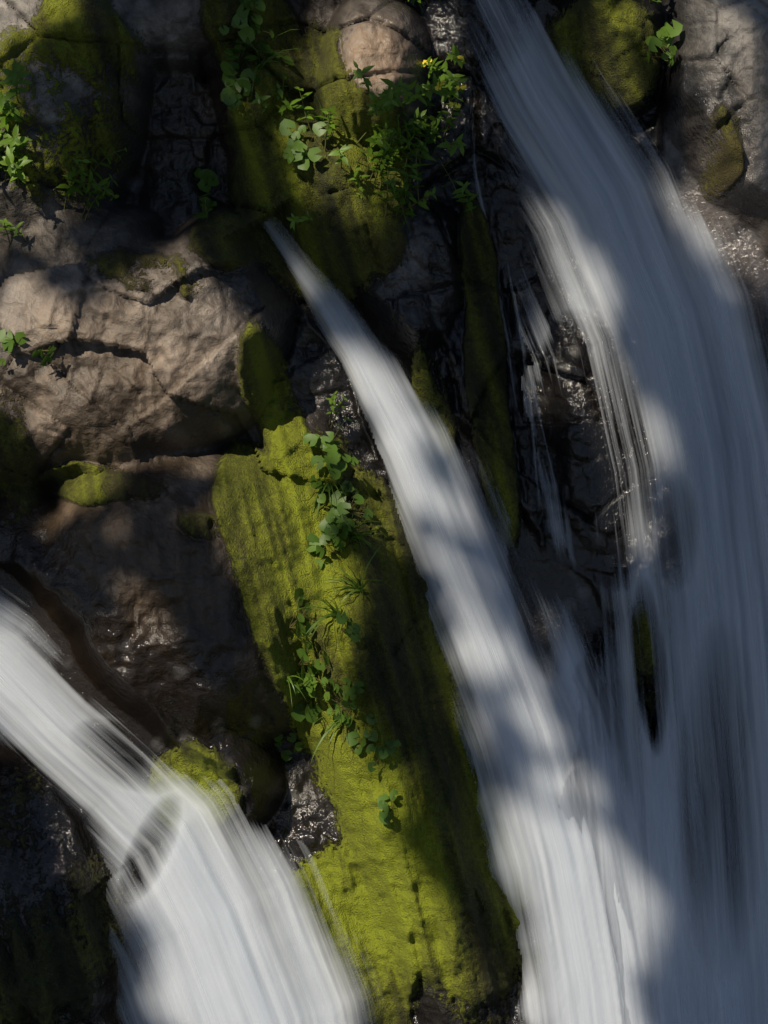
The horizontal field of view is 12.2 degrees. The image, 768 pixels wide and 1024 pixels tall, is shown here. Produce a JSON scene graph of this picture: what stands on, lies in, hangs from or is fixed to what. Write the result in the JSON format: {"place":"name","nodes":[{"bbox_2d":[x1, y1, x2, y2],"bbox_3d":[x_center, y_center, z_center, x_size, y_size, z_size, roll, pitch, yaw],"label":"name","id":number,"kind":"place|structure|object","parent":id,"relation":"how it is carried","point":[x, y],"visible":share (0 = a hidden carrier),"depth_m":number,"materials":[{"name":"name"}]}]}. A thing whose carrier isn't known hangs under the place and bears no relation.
{"place":"outdoors","nodes":[
{"label":"outdoors","id":0,"kind":"place"},
{"bbox_2d":[0,0,767,1023],"bbox_3d":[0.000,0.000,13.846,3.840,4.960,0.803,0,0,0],"label":"rock face","id":1,"kind":"object","parent":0,"point":[166,408],"visible":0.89,"depth_m":13.90},
{"bbox_2d":[0,624,359,1023],"bbox_3d":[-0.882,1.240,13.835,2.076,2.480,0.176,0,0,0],"label":"water stream","id":2,"kind":"structure","parent":1,"relation":"on","point":[221,956],"depth_m":13.84,"materials":[{"name":"liquid"}]},
{"bbox_2d":[0,0,478,428],"bbox_3d":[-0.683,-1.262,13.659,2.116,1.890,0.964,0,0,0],"label":"plants","id":3,"kind":"object","parent":1,"relation":"attached to","point":[388,96],"visible":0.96,"depth_m":13.73,"materials":[{"name":"green plant"}]},
{"bbox_2d":[242,29,419,763],"bbox_3d":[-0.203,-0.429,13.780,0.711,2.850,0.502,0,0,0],"label":"plants","id":4,"kind":"object","parent":1,"relation":"on","point":[352,536],"visible":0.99,"depth_m":13.80,"materials":[{"name":"green plant"}]},
{"bbox_2d":[0,0,673,817],"bbox_3d":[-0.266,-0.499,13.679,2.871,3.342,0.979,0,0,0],"label":"plants","id":5,"kind":"object","parent":1,"relation":"attached to","point":[308,222],"depth_m":13.81,"materials":[{"name":"green plant"}]},
{"bbox_2d":[0,0,682,823],"bbox_3d":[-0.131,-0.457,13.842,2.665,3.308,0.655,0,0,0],"label":"leafy plants","id":6,"kind":"object","parent":1,"relation":"attached to","point":[332,522],"visible":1,"depth_m":13.79,"materials":[{"name":"green plant"}]},
{"bbox_2d":[272,231,730,1023],"bbox_3d":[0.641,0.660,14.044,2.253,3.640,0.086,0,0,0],"label":"water stream","id":7,"kind":"structure","parent":1,"relation":"on","point":[562,749],"depth_m":14.03,"materials":[{"name":"liquid"}]},
{"bbox_2d":[488,0,767,1023],"bbox_3d":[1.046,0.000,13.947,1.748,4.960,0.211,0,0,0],"label":"water stream","id":8,"kind":"structure","parent":1,"relation":"on","point":[676,326],"depth_m":13.92,"materials":[{"name":"liquid"}]}
]}

